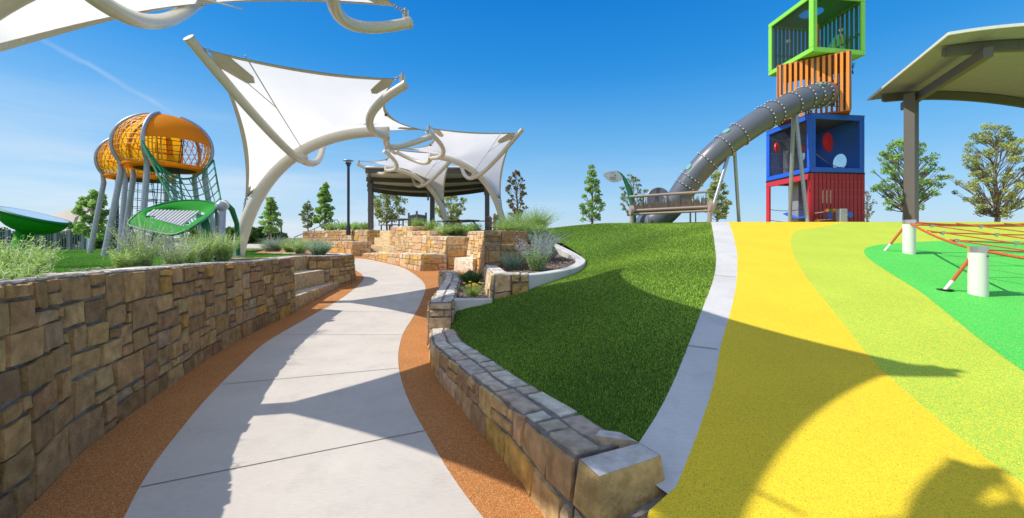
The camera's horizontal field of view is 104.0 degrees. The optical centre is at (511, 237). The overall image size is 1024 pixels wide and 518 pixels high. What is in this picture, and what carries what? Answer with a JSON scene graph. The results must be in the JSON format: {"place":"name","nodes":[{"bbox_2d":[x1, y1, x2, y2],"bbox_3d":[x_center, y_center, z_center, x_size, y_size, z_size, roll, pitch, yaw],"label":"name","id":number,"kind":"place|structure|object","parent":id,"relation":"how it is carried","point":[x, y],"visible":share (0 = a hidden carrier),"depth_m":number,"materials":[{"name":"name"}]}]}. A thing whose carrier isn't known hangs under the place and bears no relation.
{"place":"outdoors","nodes":[
{"label":"outdoors","id":0,"kind":"place"},
{"bbox_2d":[52,249,262,252],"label":"lawn","id":1,"kind":"structure","parent":0,"point":[251,251],"depth_m":18.51,"materials":[{"name":"green plant"}]},
{"bbox_2d":[0,229,85,249],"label":"picket fence","id":2,"kind":"object","parent":1,"relation":"on","point":[69,240],"visible":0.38,"depth_m":19.48,"materials":[{"name":"metal"}]},
{"bbox_2d":[70,189,114,249],"bbox_3d":[-17.774,-0.759,16.996,1.468,2.573,1.569,0,0,0],"label":"young tree","id":3,"kind":"object","parent":1,"relation":"on","point":[82,203],"visible":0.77,"depth_m":16.76,"materials":[{"name":"green plant"}]},
{"bbox_2d":[115,180,118,246],"bbox_3d":[-15.792,-0.976,16.000,0.142,2.689,0.110,0,0,0],"label":"slim pole","id":4,"kind":"object","parent":1,"relation":"on","point":[116,221],"visible":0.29,"depth_m":15.96,"materials":[{"name":"grey metal"}]},
{"bbox_2d":[87,138,185,252],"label":"pod tower","id":5,"kind":"structure","parent":1,"relation":"on","point":[105,160],"depth_m":12.81,"materials":[{"name":"orange plastic"}]},
{"bbox_2d":[0,249,291,272],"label":"lawn grass","id":6,"kind":"structure","parent":1,"relation":"on","point":[81,260],"depth_m":8.20,"materials":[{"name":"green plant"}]},
{"bbox_2d":[0,240,68,273],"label":"sage plant","id":7,"kind":"object","parent":6,"relation":"on","point":[45,264],"visible":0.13,"depth_m":3.24,"materials":[{"name":"green plant"}]},
{"bbox_2d":[0,206,72,258],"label":"bowl table","id":8,"kind":"object","parent":6,"relation":"on","point":[21,222],"visible":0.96,"depth_m":5.44,"materials":[{"name":"green paint"}]},
{"bbox_2d":[177,225,233,262],"bbox_3d":[-4.878,0.105,6.296,0.757,0.593,0.695,0,0,0],"label":"sage plant","id":9,"kind":"object","parent":6,"relation":"on","point":[207,254],"visible":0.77,"depth_m":6.26,"materials":[{"name":"green plant"}]},
{"bbox_2d":[206,229,248,261],"bbox_3d":[-4.753,0.117,6.598,0.666,0.568,0.764,0,0,0],"label":"sage plant","id":10,"kind":"object","parent":6,"relation":"on","point":[225,252],"visible":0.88,"depth_m":6.55,"materials":[{"name":"green plant"}]},
{"bbox_2d":[258,235,290,251],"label":"sage plant","id":11,"kind":"object","parent":6,"relation":"on","point":[273,246],"visible":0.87,"depth_m":15.36,"materials":[{"name":"green plant"}]},
{"bbox_2d":[277,240,300,252],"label":"sage plant","id":12,"kind":"object","parent":6,"relation":"on","point":[286,248],"visible":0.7,"depth_m":14.35,"materials":[{"name":"green plant"}]},
{"bbox_2d":[101,111,221,255],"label":"pod tower","id":13,"kind":"structure","parent":1,"relation":"on","point":[147,143],"depth_m":10.86,"materials":[{"name":"orange plastic"}]},
{"bbox_2d":[0,0,412,51],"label":"shade sail","id":14,"kind":"object","parent":1,"relation":"on","point":[23,22],"visible":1,"depth_m":4.31,"materials":[{"name":"white fabric"}]},
{"bbox_2d":[76,243,296,248],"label":"plaza","id":15,"kind":"structure","parent":0,"point":[252,246],"depth_m":31.46,"materials":[{"name":"concrete"}]},
{"bbox_2d":[186,226,288,243],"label":"hedge","id":16,"kind":"object","parent":15,"relation":"on","point":[256,233],"visible":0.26,"depth_m":44.63,"materials":[{"name":"green plant"}]},
{"bbox_2d":[258,197,282,241],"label":"young tree","id":17,"kind":"object","parent":15,"relation":"on","point":[270,213],"visible":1,"depth_m":33.78,"materials":[{"name":"green plant"}]},
{"bbox_2d":[73,238,482,277],"bbox_3d":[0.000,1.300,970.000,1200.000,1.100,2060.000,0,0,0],"label":"ground","id":18,"kind":"structure","parent":0,"point":[267,238],"depth_m":103.47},
{"bbox_2d":[0,224,135,248],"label":"hedge","id":19,"kind":"object","parent":18,"relation":"on","point":[99,244],"visible":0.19,"depth_m":26.57,"materials":[{"name":"green plant"}]},
{"bbox_2d":[51,207,92,246],"bbox_3d":[-33.890,-0.782,30.343,10.226,3.309,0.889,0,0,26],"label":"tan sail","id":20,"kind":"object","parent":18,"relation":"on","point":[68,215],"visible":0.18,"depth_m":29.97,"materials":[{"name":"fabric"}]},
{"bbox_2d":[19,250,543,517],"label":"rubber border","id":21,"kind":"object","parent":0,"point":[104,476],"visible":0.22,"depth_m":3.18,"materials":[{"name":"orange rubber"}]},
{"bbox_2d":[0,257,296,517],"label":"retaining wall","id":22,"kind":"structure","parent":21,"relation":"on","point":[88,358],"depth_m":3.23,"materials":[{"name":"stone"}]},
{"bbox_2d":[0,259,53,279],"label":"sage plant","id":23,"kind":"object","parent":22,"relation":"on","point":[12,274],"visible":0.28,"depth_m":2.62,"materials":[{"name":"green plant"}]},
{"bbox_2d":[266,256,339,310],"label":"stone steps","id":24,"kind":"structure","parent":21,"relation":"on","point":[310,286],"depth_m":10.02,"materials":[{"name":"beige stone"}]},
{"bbox_2d":[292,220,339,240],"bbox_3d":[-9.155,-0.328,18.989,0.199,1.368,7.165,0,0,-10],"label":"handrail","id":25,"kind":"object","parent":21,"relation":"on","point":[317,227],"visible":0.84,"depth_m":18.53,"materials":[{"name":"metal"}]},
{"bbox_2d":[279,253,355,286],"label":"planter wall","id":26,"kind":"structure","parent":21,"relation":"on","point":[338,268],"depth_m":11.36,"materials":[{"name":"stone"}]},
{"bbox_2d":[280,236,309,252],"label":"sage plant","id":27,"kind":"object","parent":26,"relation":"on","point":[297,248],"visible":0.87,"depth_m":13.35,"materials":[{"name":"green plant"}]},
{"bbox_2d":[298,238,336,255],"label":"sage plant","id":28,"kind":"object","parent":26,"relation":"on","point":[317,248],"visible":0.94,"depth_m":11.46,"materials":[{"name":"green plant"}]},
{"bbox_2d":[329,241,370,254],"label":"seat wall","id":29,"kind":"structure","parent":21,"relation":"on","point":[342,246],"depth_m":19.84,"materials":[{"name":"stone"}]},
{"bbox_2d":[353,241,367,255],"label":"seat wall","id":30,"kind":"structure","parent":29,"relation":"attached to","point":[359,247],"depth_m":19.36,"materials":[{"name":"stone"}]},
{"bbox_2d":[370,230,393,252],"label":"stone stairs","id":31,"kind":"structure","parent":21,"relation":"on","point":[381,244],"depth_m":20.56,"materials":[{"name":"beige stone"}]},
{"bbox_2d":[360,253,443,270],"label":"seat wall","id":32,"kind":"structure","parent":21,"relation":"on","point":[411,260],"depth_m":16.12,"materials":[{"name":"stone"}]},
{"bbox_2d":[422,254,446,270],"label":"seat wall","id":33,"kind":"structure","parent":32,"relation":"attached to","point":[434,262],"depth_m":14.80,"materials":[{"name":"stone"}]},
{"bbox_2d":[398,236,466,267],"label":"terrace wall","id":34,"kind":"structure","parent":21,"relation":"on","point":[423,244],"depth_m":17.14,"materials":[{"name":"stone"}]},
{"bbox_2d":[394,231,446,252],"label":"terrace wall","id":35,"kind":"structure","parent":34,"relation":"on","point":[422,233],"depth_m":18.14,"materials":[{"name":"stone"}]},
{"bbox_2d":[389,226,428,252],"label":"terrace wall","id":36,"kind":"structure","parent":35,"relation":"on","point":[394,230],"depth_m":19.41,"materials":[{"name":"stone"}]},
{"bbox_2d":[405,217,425,225],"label":"terrace shrub","id":37,"kind":"object","parent":36,"relation":"on","point":[415,222],"visible":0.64,"depth_m":19.85,"materials":[{"name":"green plant"}]},
{"bbox_2d":[424,220,440,230],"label":"terrace shrub","id":38,"kind":"object","parent":35,"relation":"on","point":[430,224],"visible":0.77,"depth_m":18.73,"materials":[{"name":"green plant"}]},
{"bbox_2d":[430,223,453,235],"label":"terrace shrub","id":39,"kind":"object","parent":34,"relation":"on","point":[445,230],"visible":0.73,"depth_m":17.47,"materials":[{"name":"green plant"}]},
{"bbox_2d":[448,236,468,267],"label":"terrace wall","id":40,"kind":"structure","parent":34,"relation":"attached to","point":[457,246],"depth_m":15.52,"materials":[{"name":"stone"}]},
{"bbox_2d":[427,270,460,345],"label":"curved wall","id":41,"kind":"structure","parent":21,"relation":"on","point":[441,309],"depth_m":5.96,"materials":[{"name":"stone"}]},
{"bbox_2d":[454,257,477,272],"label":"seat block","id":42,"kind":"structure","parent":21,"relation":"on","point":[461,264],"depth_m":14.29,"materials":[{"name":"stone"}]},
{"bbox_2d":[466,231,483,275],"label":"battered pier","id":43,"kind":"structure","parent":21,"relation":"on","point":[475,248],"depth_m":14.39,"materials":[{"name":"stone"}]},
{"bbox_2d":[428,328,618,517],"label":"wall","id":44,"kind":"structure","parent":21,"relation":"on","point":[541,443],"depth_m":2.78,"materials":[{"name":"stone"}]},
{"bbox_2d":[573,430,666,517],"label":"end block","id":45,"kind":"structure","parent":21,"relation":"on","point":[612,484],"depth_m":1.92,"materials":[{"name":"stone"}]},
{"bbox_2d":[275,253,311,255],"bbox_3d":[-6.226,0.740,6.555,3.908,0.720,15.857,0,0,-17],"label":"raised bed","id":46,"kind":"object","parent":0,"point":[299,254],"visible":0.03,"depth_m":12.78,"materials":[{"name":"grey concrete"}]},
{"bbox_2d":[0,234,60,273],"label":"sage plant","id":47,"kind":"object","parent":46,"relation":"on","point":[8,257],"visible":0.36,"depth_m":2.94,"materials":[{"name":"green plant"}]},
{"bbox_2d":[103,245,150,268],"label":"sage plant","id":48,"kind":"object","parent":46,"relation":"on","point":[124,261],"visible":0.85,"depth_m":4.54,"materials":[{"name":"green plant"}]},
{"bbox_2d":[87,214,184,266],"bbox_3d":[-4.393,0.054,4.836,0.845,0.695,0.828,0,0,0],"label":"sage plant","id":49,"kind":"object","parent":46,"relation":"on","point":[142,244],"visible":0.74,"depth_m":4.77,"materials":[{"name":"green plant"}]},
{"bbox_2d":[152,234,200,264],"bbox_3d":[-4.402,0.173,5.233,0.535,0.456,0.624,0,0,0],"label":"sage plant","id":50,"kind":"object","parent":46,"relation":"on","point":[168,257],"visible":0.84,"depth_m":5.17,"materials":[{"name":"green plant"}]},
{"bbox_2d":[126,199,240,260],"bbox_3d":[-5.690,-0.163,7.255,1.431,1.156,2.176,0,0,0],"label":"leaf canopy","id":51,"kind":"object","parent":46,"relation":"on","point":[176,213],"visible":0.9,"depth_m":6.99,"materials":[{"name":"green paint"}]},
{"bbox_2d":[171,232,216,263],"bbox_3d":[-4.514,0.161,5.658,0.522,0.482,0.614,0,0,-41],"label":"sage plant","id":52,"kind":"object","parent":46,"relation":"on","point":[192,254],"visible":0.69,"depth_m":5.59,"materials":[{"name":"green plant"}]},
{"bbox_2d":[183,34,431,257],"bbox_3d":[-4.345,-1.079,9.356,4.461,4.431,5.782,0,0,-5],"label":"shade sail","id":53,"kind":"object","parent":46,"relation":"on","point":[287,118],"visible":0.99,"depth_m":8.27,"materials":[{"name":"white fabric"}]},
{"bbox_2d":[124,258,482,517],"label":"path","id":54,"kind":"structure","parent":0,"point":[234,423],"depth_m":3.22,"materials":[{"name":"concrete"}]},
{"bbox_2d":[408,211,426,225],"bbox_3d":[-5.300,-0.860,21.750,1.100,1.069,1.590,0,0,0],"label":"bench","id":55,"kind":"object","parent":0,"point":[417,215],"visible":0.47,"depth_m":21.90,"materials":[{"name":"black metal"}]},
{"bbox_2d":[456,270,488,297],"bbox_3d":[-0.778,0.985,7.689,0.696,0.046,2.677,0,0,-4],"label":"bark mulch","id":56,"kind":"object","parent":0,"point":[481,294],"visible":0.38,"depth_m":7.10,"materials":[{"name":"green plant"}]},
{"bbox_2d":[450,268,482,284],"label":"sage plant","id":57,"kind":"object","parent":56,"relation":"on","point":[472,276],"visible":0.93,"depth_m":8.21,"materials":[{"name":"green plant"}]},
{"bbox_2d":[458,281,485,297],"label":"yellow flowers","id":58,"kind":"object","parent":56,"relation":"on","point":[472,292],"visible":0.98,"depth_m":6.69,"materials":[{"name":"green plant"}]},
{"bbox_2d":[0,0,1023,237],"label":"sky","id":59,"kind":"structure","parent":0,"point":[636,88],"materials":[{"name":"blue"}]},
{"bbox_2d":[447,230,581,256],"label":"plateau","id":60,"kind":"structure","parent":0,"point":[464,233],"depth_m":16.40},
{"bbox_2d":[298,200,316,230],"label":"young tree","id":61,"kind":"object","parent":60,"relation":"on","point":[306,207],"visible":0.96,"depth_m":32.83,"materials":[{"name":"green plant"}]},
{"bbox_2d":[311,182,334,229],"bbox_3d":[-15.031,-2.303,31.941,1.746,4.366,1.655,0,0,0],"label":"young tree","id":62,"kind":"object","parent":60,"relation":"on","point":[323,195],"visible":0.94,"depth_m":31.78,"materials":[{"name":"green plant"}]},
{"bbox_2d":[303,230,369,244],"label":"terrace wall","id":63,"kind":"structure","parent":60,"relation":"on","point":[341,235],"depth_m":23.49,"materials":[{"name":"stone"}]},
{"bbox_2d":[369,230,381,244],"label":"terrace wall","id":64,"kind":"structure","parent":63,"relation":"attached to","point":[373,234],"depth_m":21.72,"materials":[{"name":"stone"}]},
{"bbox_2d":[333,220,345,229],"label":"terrace shrub","id":65,"kind":"object","parent":60,"relation":"on","point":[342,226],"visible":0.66,"depth_m":24.02,"materials":[{"name":"green plant"}]},
{"bbox_2d":[343,159,353,234],"bbox_3d":[-9.203,-2.250,22.500,0.553,4.225,0.553,0,0,0],"label":"lamp post","id":66,"kind":"object","parent":60,"relation":"on","point":[348,225],"visible":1,"depth_m":22.43,"materials":[{"name":"black metal"}]},
{"bbox_2d":[374,193,407,229],"bbox_3d":[-8.995,-2.077,29.112,2.809,3.703,2.512,0,0,-27],"label":"young tree","id":67,"kind":"object","parent":60,"relation":"on","point":[379,211],"visible":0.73,"depth_m":28.72,"materials":[{"name":"green plant"}]},
{"bbox_2d":[389,218,410,226],"bbox_3d":[-5.793,-0.617,20.900,0.720,0.674,2.134,0,0,-32],"label":"picnic table","id":68,"kind":"object","parent":60,"relation":"on","point":[400,219],"visible":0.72,"depth_m":20.67,"materials":[{"name":"grey metal"}]},
{"bbox_2d":[357,147,449,226],"bbox_3d":[-5.060,-1.972,20.415,4.461,4.431,5.782,0,0,-37],"label":"shade sail","id":69,"kind":"object","parent":60,"relation":"on","point":[431,177],"visible":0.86,"depth_m":20.02,"materials":[{"name":"white fabric"}]},
{"bbox_2d":[365,166,489,229],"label":"pavilion","id":70,"kind":"structure","parent":60,"relation":"on","point":[457,183],"depth_m":23.28,"materials":[{"name":"brown metal"}]},
{"bbox_2d":[435,196,466,223],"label":"young tree","id":71,"kind":"object","parent":60,"relation":"on","point":[454,209],"visible":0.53,"depth_m":30.63,"materials":[{"name":"green plant"}]},
{"bbox_2d":[434,219,484,228],"bbox_3d":[-2.467,-0.538,19.000,1.685,0.556,2.128,0,0,-41],"label":"picnic table","id":72,"kind":"object","parent":60,"relation":"on","point":[463,221],"visible":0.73,"depth_m":18.77,"materials":[{"name":"grey metal"}]},
{"bbox_2d":[395,125,524,223],"bbox_3d":[-2.020,-1.792,16.377,4.461,4.431,5.782,0,0,-31],"label":"shade sail","id":73,"kind":"object","parent":60,"relation":"on","point":[480,157],"visible":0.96,"depth_m":15.69,"materials":[{"name":"white fabric"}]},
{"bbox_2d":[449,222,470,235],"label":"terrace shrub","id":74,"kind":"object","parent":60,"relation":"on","point":[457,230],"visible":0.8,"depth_m":17.64,"materials":[{"name":"green plant"}]},
{"bbox_2d":[459,222,481,232],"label":"terrace shrub","id":75,"kind":"object","parent":60,"relation":"on","point":[468,228],"visible":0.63,"depth_m":17.09,"materials":[{"name":"green plant"}]},
{"bbox_2d":[579,164,605,223],"bbox_3d":[4.221,-2.054,21.045,1.528,3.655,1.454,0,0,0],"label":"young tree","id":76,"kind":"object","parent":60,"relation":"on","point":[592,172],"visible":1,"depth_m":20.87,"materials":[{"name":"green plant"}]},
{"bbox_2d":[619,174,649,213],"bbox_3d":[7.298,-2.060,24.079,1.786,3.672,1.781,0,0,0],"label":"young tree","id":77,"kind":"object","parent":60,"relation":"on","point":[634,179],"visible":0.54,"depth_m":23.97,"materials":[{"name":"green plant"}]},
{"bbox_2d":[704,171,732,221],"bbox_3d":[11.200,-1.961,21.898,1.488,3.474,1.687,0,0,0],"label":"young tree","id":78,"kind":"object","parent":60,"relation":"on","point":[719,211],"visible":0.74,"depth_m":21.81,"materials":[{"name":"green plant"}]},
{"bbox_2d":[865,191,876,221],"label":"young tree","id":79,"kind":"object","parent":60,"relation":"on","point":[868,198],"visible":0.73,"depth_m":19.95,"materials":[{"name":"green plant"}]},
{"bbox_2d":[869,137,948,219],"bbox_3d":[18.855,-2.504,19.002,2.663,4.568,2.538,0,0,-34],"label":"young tree","id":80,"kind":"object","parent":60,"relation":"on","point":[888,169],"visible":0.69,"depth_m":18.87,"materials":[{"name":"green plant"}]},
{"bbox_2d":[943,122,1023,221],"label":"young tree","id":81,"kind":"object","parent":60,"relation":"on","point":[997,194],"visible":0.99,"depth_m":17.88,"materials":[{"name":"green plant"}]},
{"bbox_2d":[449,222,715,442],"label":"turf slope","id":82,"kind":"structure","parent":0,"point":[459,313],"depth_m":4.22,"materials":[{"name":"green plant"}]},
{"bbox_2d":[454,298,491,318],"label":"concrete curb","id":83,"kind":"structure","parent":82,"relation":"on","point":[461,303],"depth_m":6.19,"materials":[{"name":"grey concrete"}]},
{"bbox_2d":[482,244,585,299],"bbox_3d":[0.727,0.685,9.204,1.981,1.330,6.006,0,0,20],"label":"stone planter","id":84,"kind":"object","parent":82,"relation":"on","point":[498,282],"visible":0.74,"depth_m":6.64,"materials":[{"name":"concrete"}]},
{"bbox_2d":[499,251,574,272],"bbox_3d":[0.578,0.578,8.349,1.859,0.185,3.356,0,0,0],"label":"bark mulch","id":85,"kind":"object","parent":84,"relation":"in","point":[503,268],"visible":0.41,"depth_m":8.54,"materials":[{"name":"brown wood"}]},
{"bbox_2d":[484,230,527,266],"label":"stone wall","id":86,"kind":"structure","parent":85,"relation":"on","point":[499,237],"depth_m":9.08,"materials":[{"name":"stone"}]},
{"bbox_2d":[486,244,531,267],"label":"stepped wall","id":87,"kind":"structure","parent":85,"relation":"on","point":[492,258],"depth_m":8.72,"materials":[{"name":"stone"}]},
{"bbox_2d":[489,248,530,269],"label":"sage plant","id":88,"kind":"object","parent":85,"relation":"on","point":[513,263],"visible":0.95,"depth_m":8.08,"materials":[{"name":"green plant"}]},
{"bbox_2d":[509,231,568,270],"bbox_3d":[0.515,0.247,7.745,1.142,0.850,1.267,0,0,0],"label":"sage plant","id":89,"kind":"object","parent":85,"relation":"on","point":[537,261],"visible":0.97,"depth_m":7.64,"materials":[{"name":"green plant"}]},
{"bbox_2d":[603,171,635,222],"bbox_3d":[3.897,-1.315,14.500,1.205,2.229,0.213,0,0,0],"label":"leaf sign","id":90,"kind":"object","parent":82,"relation":"on","point":[614,176],"visible":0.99,"depth_m":14.45,"materials":[{"name":"metal"}]},
{"bbox_2d":[627,190,713,223],"bbox_3d":[4.980,-0.821,12.752,2.565,1.275,0.624,0,0,19],"label":"bench","id":91,"kind":"object","parent":82,"relation":"on","point":[695,205],"visible":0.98,"depth_m":12.62,"materials":[{"name":"cream painted steel"},{"name":"galvanised steel"}]},
{"bbox_2d":[631,222,736,493],"bbox_3d":[4.713,0.356,9.220,0.666,1.722,16.655,0,0,28],"label":"concrete strip","id":92,"kind":"object","parent":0,"point":[670,435],"visible":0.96,"depth_m":2.92,"materials":[{"name":"grey concrete"}]},
{"bbox_2d":[647,222,1023,517],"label":"yellow rubber","id":93,"kind":"object","parent":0,"point":[813,409],"visible":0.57,"depth_m":2.33,"materials":[{"name":"yellow rubber"}]},
{"bbox_2d":[636,81,838,222],"bbox_3d":[8.010,-2.829,14.051,6.859,5.460,2.209,0,0,0],"label":"tube slide","id":94,"kind":"object","parent":93,"relation":"on","point":[709,159],"visible":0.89,"depth_m":13.41,"materials":[{"name":"grey plastic"}]},
{"bbox_2d":[766,0,864,221],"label":"cube tower","id":95,"kind":"structure","parent":93,"relation":"on","point":[827,137],"depth_m":14.56,"materials":[{"name":"painted metal"},{"name":"orange timber slats"},{"name":"clear plastic panels"}]},
{"bbox_2d":[815,208,852,221],"bbox_3d":[10.910,-0.663,13.453,1.264,0.646,0.407,0,0,6],"label":"gear toy","id":96,"kind":"object","parent":93,"relation":"on","point":[843,215],"visible":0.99,"depth_m":13.40,"materials":[{"name":"plastic"}]},
{"bbox_2d":[867,23,1023,221],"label":"pavilion","id":97,"kind":"structure","parent":93,"relation":"on","point":[983,64],"depth_m":12.80,"materials":[{"name":"beige metal"}]},
{"bbox_2d":[791,222,1023,483],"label":"lime rubber","id":98,"kind":"object","parent":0,"point":[955,376],"visible":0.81,"depth_m":3.57,"materials":[{"name":"rubber"}]},
{"bbox_2d":[864,240,1023,370],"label":"green rubber","id":99,"kind":"object","parent":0,"point":[994,320],"visible":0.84,"depth_m":5.10,"materials":[{"name":"green rubber"}]},
{"bbox_2d":[884,220,1023,296],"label":"rope net","id":100,"kind":"object","parent":99,"relation":"on","point":[976,262],"visible":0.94,"depth_m":5.18,"materials":[{"name":"red fabric"}]},
{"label":"upper bed","id":101,"kind":"structure","parent":0,"visible":0},
{"bbox_2d":[488,219,530,230],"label":"garden shrub","id":102,"kind":"object","parent":101,"relation":"on","point":[510,226],"visible":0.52,"depth_m":9.43,"materials":[{"name":"green plant"}]},
{"bbox_2d":[483,211,548,230],"bbox_3d":[0.101,-0.454,11.503,1.651,0.796,1.735,0,0,28],"label":"garden shrub","id":103,"kind":"object","parent":101,"relation":"on","point":[511,218],"visible":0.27,"depth_m":11.36,"materials":[{"name":"green plant"}]},
{"bbox_2d":[505,170,528,216],"bbox_3d":[0.177,-1.290,15.000,0.901,2.484,1.012,0,0,0],"label":"young tree","id":104,"kind":"object","parent":101,"relation":"on","point":[516,188],"visible":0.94,"depth_m":14.95,"materials":[{"name":"brown plant"}]},
{"bbox_2d":[502,204,560,228],"bbox_3d":[0.665,-0.576,12.281,2.024,0.919,1.833,0,0,0],"label":"garden shrub","id":105,"kind":"object","parent":101,"relation":"on","point":[540,221],"visible":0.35,"depth_m":12.08,"materials":[{"name":"green plant"}]},
{"bbox_2d":[518,222,549,237],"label":"garden shrub","id":106,"kind":"object","parent":101,"relation":"on","point":[527,228],"visible":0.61,"depth_m":9.65,"materials":[{"name":"green plant"}]},
{"bbox_2d":[527,226,568,251],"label":"garden shrub","id":107,"kind":"object","parent":101,"relation":"on","point":[546,237],"visible":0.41,"depth_m":9.40,"materials":[{"name":"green plant"}]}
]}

